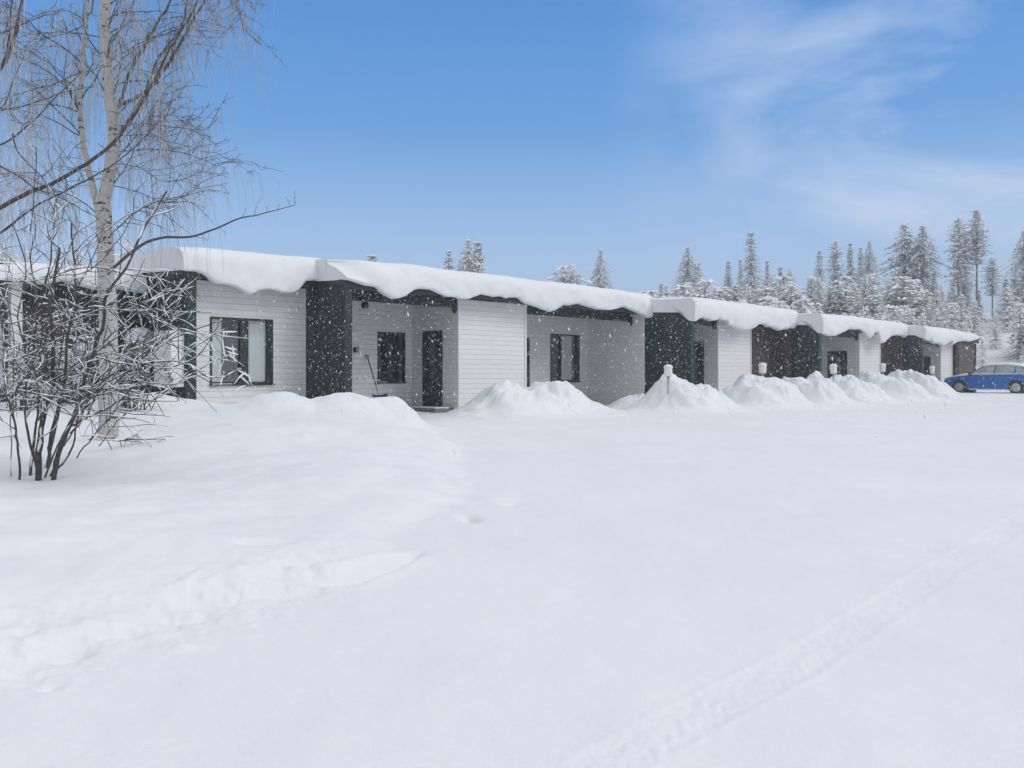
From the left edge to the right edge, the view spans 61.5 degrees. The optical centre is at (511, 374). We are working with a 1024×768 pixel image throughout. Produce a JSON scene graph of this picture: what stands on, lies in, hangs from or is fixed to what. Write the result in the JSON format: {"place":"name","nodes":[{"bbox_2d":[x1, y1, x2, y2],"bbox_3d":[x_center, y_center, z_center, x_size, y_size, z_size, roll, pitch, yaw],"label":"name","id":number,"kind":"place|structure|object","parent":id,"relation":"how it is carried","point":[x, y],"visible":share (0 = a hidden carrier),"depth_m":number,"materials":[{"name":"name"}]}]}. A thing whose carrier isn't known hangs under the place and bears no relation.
{"place":"outdoors","nodes":[
{"label":"outdoors","id":0,"kind":"place"},
{"bbox_2d":[0,313,1023,767],"bbox_3d":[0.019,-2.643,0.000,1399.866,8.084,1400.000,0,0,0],"label":"snowy ground","id":1,"kind":"structure","parent":0,"point":[584,593],"depth_m":4.84,"materials":[{"name":"snow"}]},
{"bbox_2d":[0,243,21,261],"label":"spruce tree","id":2,"kind":"object","parent":1,"relation":"on","point":[7,258],"visible":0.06,"depth_m":59.91,"materials":[{"name":"plant"}]},
{"bbox_2d":[0,275,120,405],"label":"snowy bush","id":3,"kind":"object","parent":1,"relation":"on","point":[79,380],"visible":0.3,"depth_m":16.31,"materials":[{"name":"white plant"}]},
{"bbox_2d":[0,292,129,410],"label":"snowy bush","id":4,"kind":"object","parent":1,"relation":"on","point":[22,386],"visible":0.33,"depth_m":15.45,"materials":[{"name":"white plant"}]},
{"bbox_2d":[0,261,146,401],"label":"row house","id":5,"kind":"structure","parent":1,"relation":"on","point":[59,294],"depth_m":19.26,"materials":[{"name":"green paint"}]},
{"bbox_2d":[64,248,90,265],"bbox_3d":[-31.658,-4.605,62.961,6.516,9.392,6.601,0,0,23],"label":"spruce tree","id":6,"kind":"object","parent":1,"relation":"on","point":[70,260],"visible":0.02,"depth_m":62.91,"materials":[{"name":"plant"}]},
{"bbox_2d":[75,344,98,399],"bbox_3d":[-9.537,-0.041,19.595,0.740,1.300,0.790,0,0,-23],"label":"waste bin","id":7,"kind":"object","parent":1,"relation":"on","point":[92,366],"visible":0.07,"depth_m":19.28,"materials":[{"name":"black plastic"}]},
{"bbox_2d":[0,0,236,303],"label":"birch tree","id":8,"kind":"object","parent":1,"relation":"on","point":[9,52],"visible":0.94,"depth_m":8.87,"materials":[{"name":"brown plant"}]},
{"bbox_2d":[114,242,134,258],"bbox_3d":[-28.427,-4.788,64.172,6.998,10.088,7.090,0,0,-34],"label":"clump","id":9,"kind":"object","parent":1,"relation":"on","point":[126,245],"visible":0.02,"depth_m":63.81,"materials":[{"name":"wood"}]},
{"bbox_2d":[0,111,253,480],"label":"willow shrub","id":10,"kind":"object","parent":1,"relation":"on","point":[36,456],"visible":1,"depth_m":8.03,"materials":[{"name":"brown plant"}]},
{"bbox_2d":[58,316,203,411],"bbox_3d":[-6.920,-0.141,15.435,2.436,1.800,1.732,0,0,0],"label":"snowy bush","id":11,"kind":"object","parent":1,"relation":"on","point":[147,394],"visible":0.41,"depth_m":15.50,"materials":[{"name":"white plant"}]},
{"bbox_2d":[124,327,153,388],"bbox_3d":[-8.607,0.111,19.918,0.828,2.419,0.680,0,0,44],"label":"mailbox rack","id":12,"kind":"object","parent":1,"relation":"on","point":[139,329],"visible":0.38,"depth_m":19.68,"materials":[{"name":"grey metal"}]},
{"bbox_2d":[0,0,296,439],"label":"birch tree","id":13,"kind":"object","parent":1,"relation":"on","point":[102,204],"visible":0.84,"depth_m":12.09,"materials":[{"name":"white plant"}]},
{"bbox_2d":[76,247,320,403],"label":"row house","id":14,"kind":"structure","parent":1,"relation":"on","point":[292,274],"depth_m":20.32,"materials":[{"name":"white paint"}]},
{"bbox_2d":[154,330,183,386],"bbox_3d":[-7.667,-0.350,19.207,0.889,1.244,0.318,0,0,44],"label":"electric cabinet","id":15,"kind":"object","parent":14,"relation":"attached to","point":[168,355],"visible":0.48,"depth_m":18.95,"materials":[{"name":"white plastic"}]},
{"bbox_2d":[209,316,274,385],"bbox_3d":[-6.406,-0.544,20.417,0.151,1.597,1.670,0,0,44],"label":"window","id":16,"kind":"structure","parent":14,"relation":"in","point":[255,331],"depth_m":20.64,"materials":[{"name":"black glass"}]},
{"bbox_2d":[365,355,387,397],"bbox_3d":[-3.761,0.152,23.273,0.548,1.396,1.517,0,0,-38],"label":"snow shovel","id":17,"kind":"object","parent":1,"relation":"on","point":[384,395],"visible":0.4,"depth_m":23.15,"materials":[{"name":"blue plastic"}]},
{"bbox_2d":[409,406,451,412],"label":"entrance steps","id":18,"kind":"structure","parent":1,"relation":"on","point":[434,409],"depth_m":23.72,"materials":[{"name":"concrete"}]},
{"bbox_2d":[442,249,455,269],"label":"spruce tree","id":19,"kind":"object","parent":1,"relation":"on","point":[448,258],"visible":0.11,"depth_m":71.83,"materials":[{"name":"plant"}]},
{"bbox_2d":[454,239,487,273],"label":"spruce tree","id":20,"kind":"object","parent":1,"relation":"on","point":[468,265],"visible":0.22,"depth_m":71.82,"materials":[{"name":"plant"}]},
{"bbox_2d":[301,259,652,409],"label":"row house","id":21,"kind":"structure","parent":1,"relation":"on","point":[401,283],"depth_m":24.65,"materials":[{"name":"white paint"}]},
{"bbox_2d":[377,332,406,382],"bbox_3d":[-3.464,-0.486,24.647,0.150,1.462,1.050,0,0,44],"label":"window","id":22,"kind":"structure","parent":21,"relation":"in","point":[394,380],"depth_m":24.74,"materials":[{"name":"black glass"}]},
{"bbox_2d":[422,331,442,405],"bbox_3d":[-2.277,-0.175,24.521,0.840,2.130,0.091,0,0,44],"label":"door","id":23,"kind":"structure","parent":21,"relation":"in","point":[429,369],"depth_m":24.53,"materials":[{"name":"black glass"}]},
{"bbox_2d":[527,338,529,386],"bbox_3d":[0.284,-0.190,28.654,0.065,2.090,0.810,0,0,44],"label":"door","id":24,"kind":"structure","parent":21,"relation":"in","point":[528,341],"depth_m":28.89,"materials":[{"name":"grey metal"}]},
{"bbox_2d":[550,334,580,381],"bbox_3d":[1.851,-0.573,30.254,0.154,1.687,1.640,0,0,44],"label":"window","id":25,"kind":"structure","parent":21,"relation":"in","point":[564,372],"depth_m":30.42,"materials":[{"name":"black glass"}]},
{"bbox_2d":[471,241,486,272],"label":"spruce tree","id":26,"kind":"object","parent":1,"relation":"on","point":[477,250],"visible":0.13,"depth_m":72.96,"materials":[{"name":"plant"}]},
{"bbox_2d":[419,379,638,420],"bbox_3d":[0.648,0.639,22.933,4.807,1.073,8.576,0,0,44],"label":"snow heap","id":27,"kind":"object","parent":1,"relation":"on","point":[559,408],"visible":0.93,"depth_m":21.59,"materials":[{"name":"snow"}]},
{"bbox_2d":[543,265,592,283],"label":"spruce tree","id":28,"kind":"object","parent":1,"relation":"on","point":[562,273],"visible":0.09,"depth_m":74.64,"materials":[{"name":"white wood"}]},
{"bbox_2d":[564,264,585,284],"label":"spruce tree","id":29,"kind":"object","parent":1,"relation":"on","point":[571,273],"visible":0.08,"depth_m":74.83,"materials":[{"name":"white wood"}]},
{"bbox_2d":[587,248,617,289],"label":"spruce tree","id":30,"kind":"object","parent":1,"relation":"on","point":[601,278],"visible":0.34,"depth_m":75.86,"materials":[{"name":"plant"}]},
{"bbox_2d":[607,393,643,408],"bbox_3d":[3.920,0.868,26.563,3.208,0.601,3.207,0,0,0],"label":"snow heap","id":31,"kind":"object","parent":1,"relation":"on","point":[632,400],"visible":0.41,"depth_m":26.11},
{"bbox_2d":[664,364,672,393],"bbox_3d":[4.515,0.529,24.877,0.273,1.660,0.266,0,0,-29],"label":"post lamp","id":32,"kind":"object","parent":1,"relation":"on","point":[667,367],"visible":0.87,"depth_m":24.80,"materials":[{"name":"grey metal"}]},
{"bbox_2d":[668,284,692,296],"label":"spruce tree","id":33,"kind":"object","parent":1,"relation":"on","point":[681,288],"visible":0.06,"depth_m":69.12,"materials":[{"name":"white wood"}]},
{"bbox_2d":[618,374,756,413],"bbox_3d":[5.138,0.555,25.745,4.961,1.224,4.876,0,0,0],"label":"snow heap","id":34,"kind":"object","parent":1,"relation":"on","point":[700,400],"visible":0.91,"depth_m":24.64,"materials":[{"name":"snow"}]},
{"bbox_2d":[668,246,706,294],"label":"spruce tree","id":35,"kind":"object","parent":1,"relation":"on","point":[687,264],"visible":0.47,"depth_m":85.82,"materials":[{"name":"plant"}]},
{"bbox_2d":[688,279,720,299],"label":"spruce tree","id":36,"kind":"object","parent":1,"relation":"on","point":[702,293],"visible":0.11,"depth_m":68.82,"materials":[{"name":"white wood"}]},
{"bbox_2d":[631,297,798,391],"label":"row house","id":37,"kind":"structure","parent":1,"relation":"on","point":[674,311],"depth_m":30.76,"materials":[{"name":"white paint"}]},
{"bbox_2d":[694,342,703,384],"bbox_3d":[6.582,-0.110,31.229,0.860,2.140,0.080,0,0,44],"label":"door","id":38,"kind":"structure","parent":37,"relation":"in","point":[699,369],"depth_m":31.09,"materials":[{"name":"black glass"}]},
{"bbox_2d":[710,286,740,301],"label":"spruce tree","id":39,"kind":"object","parent":1,"relation":"on","point":[721,294],"visible":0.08,"depth_m":78.27,"materials":[{"name":"white wood"}]},
{"bbox_2d":[722,261,733,300],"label":"spruce tree","id":40,"kind":"object","parent":1,"relation":"on","point":[728,283],"visible":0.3,"depth_m":86.90,"materials":[{"name":"grey wood"}]},
{"bbox_2d":[726,285,744,300],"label":"spruce tree","id":41,"kind":"object","parent":1,"relation":"on","point":[734,287],"visible":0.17,"depth_m":79.48,"materials":[{"name":"grey wood"}]},
{"bbox_2d":[735,259,746,301],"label":"spruce tree","id":42,"kind":"object","parent":1,"relation":"on","point":[740,275],"visible":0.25,"depth_m":89.97,"materials":[{"name":"grey wood"}]},
{"bbox_2d":[737,232,766,300],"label":"spruce tree","id":43,"kind":"object","parent":1,"relation":"on","point":[750,264],"visible":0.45,"depth_m":85.87,"materials":[{"name":"plant"}]},
{"bbox_2d":[753,287,780,307],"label":"spruce tree","id":44,"kind":"object","parent":1,"relation":"on","point":[768,290],"visible":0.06,"depth_m":72.63,"materials":[{"name":"white wood"}]},
{"bbox_2d":[758,296,779,307],"bbox_3d":[18.014,-2.047,60.063,4.401,6.934,4.412,0,0,-21],"label":"spruce tree","id":45,"kind":"object","parent":1,"relation":"on","point":[767,298],"visible":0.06,"depth_m":59.98,"materials":[{"name":"white wood"}]},
{"bbox_2d":[763,261,775,296],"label":"spruce tree","id":46,"kind":"object","parent":1,"relation":"on","point":[767,274],"visible":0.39,"depth_m":87.92,"materials":[{"name":"plant"}]},
{"bbox_2d":[763,274,780,305],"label":"spruce tree","id":47,"kind":"object","parent":1,"relation":"on","point":[772,279],"visible":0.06,"depth_m":77.27,"materials":[{"name":"grey wood"}]},
{"bbox_2d":[723,373,832,410],"bbox_3d":[7.945,0.541,27.431,4.954,1.228,4.496,0,0,0],"label":"snow heap","id":48,"kind":"object","parent":1,"relation":"on","point":[737,391],"visible":0.69,"depth_m":26.50,"materials":[{"name":"snow"}]},
{"bbox_2d":[756,275,804,312],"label":"spruce tree","id":49,"kind":"object","parent":1,"relation":"on","point":[785,278],"visible":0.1,"depth_m":73.89,"materials":[{"name":"white wood"}]},
{"bbox_2d":[782,268,797,309],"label":"spruce tree","id":50,"kind":"object","parent":1,"relation":"on","point":[789,274],"visible":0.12,"depth_m":87.90,"materials":[{"name":"plant"}]},
{"bbox_2d":[775,283,807,312],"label":"spruce tree","id":51,"kind":"object","parent":1,"relation":"on","point":[790,287],"visible":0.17,"depth_m":71.57,"materials":[{"name":"white wood"}]},
{"bbox_2d":[792,297,820,312],"bbox_3d":[20.642,-2.146,60.973,5.475,6.674,5.489,0,0,-45],"label":"spruce tree","id":52,"kind":"object","parent":1,"relation":"on","point":[806,309],"visible":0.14,"depth_m":60.79,"materials":[{"name":"white wood"}]},
{"bbox_2d":[795,276,831,310],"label":"spruce tree","id":53,"kind":"object","parent":1,"relation":"on","point":[814,286],"visible":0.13,"depth_m":77.79,"materials":[{"name":"grey wood"}]},
{"bbox_2d":[803,276,825,313],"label":"spruce tree","id":54,"kind":"object","parent":1,"relation":"on","point":[808,285],"visible":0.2,"depth_m":77.24,"materials":[{"name":"grey wood"}]},
{"bbox_2d":[809,277,827,311],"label":"spruce tree","id":55,"kind":"object","parent":1,"relation":"on","point":[818,285],"visible":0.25,"depth_m":74.91,"materials":[{"name":"grey wood"}]},
{"bbox_2d":[808,250,832,306],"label":"spruce tree","id":56,"kind":"object","parent":1,"relation":"on","point":[819,257],"visible":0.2,"depth_m":83.90,"materials":[{"name":"plant"}]},
{"bbox_2d":[821,288,835,313],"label":"spruce tree","id":57,"kind":"object","parent":1,"relation":"on","point":[828,296],"visible":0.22,"depth_m":73.11,"materials":[{"name":"grey wood"}]},
{"bbox_2d":[782,371,875,406],"bbox_3d":[10.254,0.501,29.345,3.239,1.288,4.668,0,0,-39],"label":"snow heap","id":58,"kind":"object","parent":1,"relation":"on","point":[816,379],"visible":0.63,"depth_m":28.58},
{"bbox_2d":[758,313,908,378],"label":"row house","id":59,"kind":"structure","parent":1,"relation":"on","point":[876,332],"depth_m":37.07,"materials":[{"name":"white paint"}]},
{"bbox_2d":[828,351,846,377],"bbox_3d":[14.199,-0.035,37.570,0.860,1.990,0.080,0,0,44],"label":"window","id":60,"kind":"structure","parent":59,"relation":"in","point":[838,355],"depth_m":37.52,"materials":[{"name":"black glass"}]},
{"bbox_2d":[823,240,846,289],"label":"pine tree","id":61,"kind":"object","parent":1,"relation":"on","point":[834,262],"visible":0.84,"depth_m":84.82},
{"bbox_2d":[816,280,862,315],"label":"spruce tree","id":62,"kind":"object","parent":1,"relation":"on","point":[837,296],"visible":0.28,"depth_m":72.45,"materials":[{"name":"white wood"}]},
{"bbox_2d":[831,294,852,315],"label":"spruce tree","id":63,"kind":"object","parent":1,"relation":"on","point":[843,311],"visible":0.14,"depth_m":73.00,"materials":[{"name":"plant"}]},
{"bbox_2d":[828,275,862,312],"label":"spruce tree","id":64,"kind":"object","parent":1,"relation":"on","point":[844,277],"visible":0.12,"depth_m":75.72,"materials":[{"name":"grey wood"}]},
{"bbox_2d":[840,243,860,303],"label":"spruce tree","id":65,"kind":"object","parent":1,"relation":"on","point":[851,266],"visible":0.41,"depth_m":83.83,"materials":[{"name":"grey wood"}]},
{"bbox_2d":[849,289,871,318],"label":"spruce tree","id":66,"kind":"object","parent":1,"relation":"on","point":[856,304],"visible":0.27,"depth_m":71.04,"materials":[{"name":"grey wood"}]},
{"bbox_2d":[854,247,872,293],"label":"spruce tree","id":67,"kind":"object","parent":1,"relation":"on","point":[860,256],"visible":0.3,"depth_m":86.90,"materials":[{"name":"plant"}]},
{"bbox_2d":[855,274,875,319],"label":"spruce tree","id":68,"kind":"object","parent":1,"relation":"on","point":[865,285],"visible":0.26,"depth_m":74.03,"materials":[{"name":"grey wood"}]},
{"bbox_2d":[829,374,905,403],"bbox_3d":[12.604,0.550,31.833,4.479,1.157,4.583,0,0,0],"label":"snow heap","id":69,"kind":"object","parent":1,"relation":"on","point":[871,394],"visible":0.62,"depth_m":31.04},
{"bbox_2d":[848,273,889,312],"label":"spruce tree","id":70,"kind":"object","parent":1,"relation":"on","point":[871,281],"visible":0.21,"depth_m":75.11,"materials":[{"name":"white wood"}]},
{"bbox_2d":[854,241,884,300],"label":"spruce tree","id":71,"kind":"object","parent":1,"relation":"on","point":[869,268],"visible":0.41,"depth_m":83.88,"materials":[{"name":"plant"}]},
{"bbox_2d":[847,294,893,319],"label":"spruce tree","id":72,"kind":"object","parent":1,"relation":"on","point":[873,300],"visible":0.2,"depth_m":71.13,"materials":[{"name":"grey wood"}]},
{"bbox_2d":[880,277,900,319],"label":"spruce tree","id":73,"kind":"object","parent":1,"relation":"on","point":[888,287],"visible":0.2,"depth_m":71.23,"materials":[{"name":"grey wood"}]},
{"bbox_2d":[881,305,916,324],"bbox_3d":[26.741,-2.061,60.518,4.578,5.653,4.590,0,0,3],"label":"spruce tree","id":74,"kind":"object","parent":1,"relation":"on","point":[892,315],"visible":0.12,"depth_m":60.26,"materials":[{"name":"white wood"}]},
{"bbox_2d":[891,305,917,324],"bbox_3d":[29.153,-2.689,63.936,3.271,5.033,3.263,0,0,-20],"label":"spruce tree","id":75,"kind":"object","parent":1,"relation":"on","point":[903,307],"visible":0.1,"depth_m":63.72,"materials":[{"name":"white wood"}]},
{"bbox_2d":[856,371,956,401],"bbox_3d":[14.561,0.464,33.284,5.564,1.284,3.766,0,0,44],"label":"snow heap","id":76,"kind":"object","parent":1,"relation":"on","point":[905,391],"visible":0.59,"depth_m":32.30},
{"bbox_2d":[877,223,935,297],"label":"spruce tree","id":77,"kind":"object","parent":1,"relation":"on","point":[897,259],"visible":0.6,"depth_m":79.81,"materials":[{"name":"grey wood"}]},
{"bbox_2d":[903,309,920,324],"bbox_3d":[28.073,-1.988,60.161,3.557,5.306,3.629,0,0,13],"label":"spruce tree","id":78,"kind":"object","parent":1,"relation":"on","point":[911,318],"visible":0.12,"depth_m":60.11,"materials":[{"name":"white wood"}]},
{"bbox_2d":[897,280,931,318],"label":"spruce tree","id":79,"kind":"object","parent":1,"relation":"on","point":[914,287],"visible":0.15,"depth_m":76.41,"materials":[{"name":"grey wood"}]},
{"bbox_2d":[868,275,964,327],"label":"spruce tree","id":80,"kind":"object","parent":1,"relation":"on","point":[904,294],"visible":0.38,"depth_m":70.97,"materials":[{"name":"grey wood"}]},
{"bbox_2d":[896,224,953,308],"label":"pine tree","id":81,"kind":"object","parent":1,"relation":"on","point":[924,257],"visible":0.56,"depth_m":78.73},
{"bbox_2d":[912,290,937,325],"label":"spruce tree","id":82,"kind":"object","parent":1,"relation":"on","point":[926,299],"visible":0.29,"depth_m":70.77,"materials":[{"name":"grey wood"}]},
{"bbox_2d":[887,369,979,399],"bbox_3d":[16.419,0.419,35.272,5.746,1.313,2.730,0,0,44],"label":"snow heap","id":83,"kind":"object","parent":1,"relation":"on","point":[937,386],"visible":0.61,"depth_m":34.34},
{"bbox_2d":[921,290,950,328],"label":"spruce tree","id":84,"kind":"object","parent":1,"relation":"on","point":[935,299],"visible":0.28,"depth_m":68.10,"materials":[{"name":"grey wood"}]},
{"bbox_2d":[929,309,944,327],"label":"spruce tree","id":85,"kind":"object","parent":1,"relation":"on","point":[936,317],"visible":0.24,"depth_m":65.36,"materials":[{"name":"white wood"}]},
{"bbox_2d":[898,325,983,391],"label":"row house","id":86,"kind":"structure","parent":1,"relation":"on","point":[928,337],"depth_m":42.37,"materials":[{"name":"green paint"}]},
{"bbox_2d":[924,356,930,375],"bbox_3d":[20.360,0.025,42.813,0.860,1.870,0.080,0,0,44],"label":"door","id":87,"kind":"structure","parent":86,"relation":"in","point":[927,359],"depth_m":42.62,"materials":[{"name":"black glass"}]},
{"bbox_2d":[931,285,955,328],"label":"spruce tree","id":88,"kind":"object","parent":1,"relation":"on","point":[943,300],"visible":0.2,"depth_m":72.94,"materials":[{"name":"grey wood"}]},
{"bbox_2d":[944,281,962,327],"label":"spruce tree","id":89,"kind":"object","parent":1,"relation":"on","point":[951,295],"visible":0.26,"depth_m":77.01,"materials":[{"name":"grey wood"}]},
{"bbox_2d":[935,302,978,351],"bbox_3d":[32.840,-2.975,64.233,3.543,4.891,3.534,0,0,-28],"label":"spruce tree","id":90,"kind":"object","parent":1,"relation":"on","point":[951,308],"visible":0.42,"depth_m":64.03,"materials":[{"name":"white wood"}]},
{"bbox_2d":[943,217,979,325],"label":"pine tree","id":91,"kind":"object","parent":1,"relation":"on","point":[958,252],"visible":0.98,"depth_m":77.90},
{"bbox_2d":[949,294,976,345],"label":"spruce tree","id":92,"kind":"object","parent":1,"relation":"on","point":[960,308],"visible":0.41,"depth_m":68.05,"materials":[{"name":"grey wood"}]},
{"bbox_2d":[955,234,980,326],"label":"spruce tree","id":93,"kind":"object","parent":1,"relation":"on","point":[965,286],"visible":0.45,"depth_m":78.74,"materials":[{"name":"plant"}]},
{"bbox_2d":[962,209,995,327],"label":"pine tree","id":94,"kind":"object","parent":1,"relation":"on","point":[978,240],"visible":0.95,"depth_m":77.86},
{"bbox_2d":[967,300,990,338],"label":"spruce tree","id":95,"kind":"object","parent":1,"relation":"on","point":[974,316],"visible":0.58,"depth_m":71.87,"materials":[{"name":"white wood"}]},
{"bbox_2d":[973,290,987,323],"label":"spruce tree","id":96,"kind":"object","parent":1,"relation":"on","point":[980,306],"visible":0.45,"depth_m":79.91,"materials":[{"name":"grey wood"}]},
{"bbox_2d":[976,332,989,368],"bbox_3d":[32.818,-1.453,59.958,1.446,3.168,1.417,0,0,-32],"label":"spruce tree","id":97,"kind":"object","parent":1,"relation":"on","point":[982,359],"visible":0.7,"depth_m":59.93,"materials":[{"name":"white wood"}]},
{"bbox_2d":[944,362,1023,392],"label":"parked car","id":98,"kind":"object","parent":1,"relation":"on","point":[969,380],"visible":0.89,"depth_m":39.28,"materials":[{"name":"blue paint"}]},
{"bbox_2d":[978,258,1006,315],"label":"pine tree","id":99,"kind":"object","parent":1,"relation":"on","point":[994,272],"visible":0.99,"depth_m":79.91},
{"bbox_2d":[984,314,1008,350],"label":"spruce tree","id":100,"kind":"object","parent":1,"relation":"on","point":[995,331],"visible":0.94,"depth_m":65.94,"materials":[{"name":"white wood"}]},
{"bbox_2d":[991,279,1011,313],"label":"spruce tree","id":101,"kind":"object","parent":1,"relation":"on","point":[1004,285],"visible":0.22,"depth_m":83.97,"materials":[{"name":"grey wood"}]},
{"bbox_2d":[987,287,1023,331],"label":"snow-covered tree","id":102,"kind":"object","parent":1,"relation":"on","point":[1007,310],"visible":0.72,"depth_m":73.95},
{"bbox_2d":[995,275,1022,320],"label":"spruce tree","id":103,"kind":"object","parent":1,"relation":"on","point":[1014,282],"visible":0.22,"depth_m":79.97,"materials":[{"name":"grey wood"}]},
{"bbox_2d":[995,303,1023,363],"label":"spruce tree","id":104,"kind":"object","parent":1,"relation":"on","point":[1019,344],"visible":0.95,"depth_m":61.96,"materials":[{"name":"grey wood"}]},
{"bbox_2d":[997,230,1023,321],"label":"spruce tree","id":105,"kind":"object","parent":1,"relation":"on","point":[1019,258],"visible":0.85,"depth_m":75.99,"materials":[{"name":"plant"}]},
{"bbox_2d":[0,258,1023,537],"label":"falling snow","id":106,"kind":"structure","parent":0,"point":[526,354],"depth_m":12.08,"materials":[{"name":"snow"}]},
{"bbox_2d":[0,0,1023,312],"label":"sky","id":107,"kind":"structure","parent":0,"point":[545,134],"materials":[{"name":"blue"}]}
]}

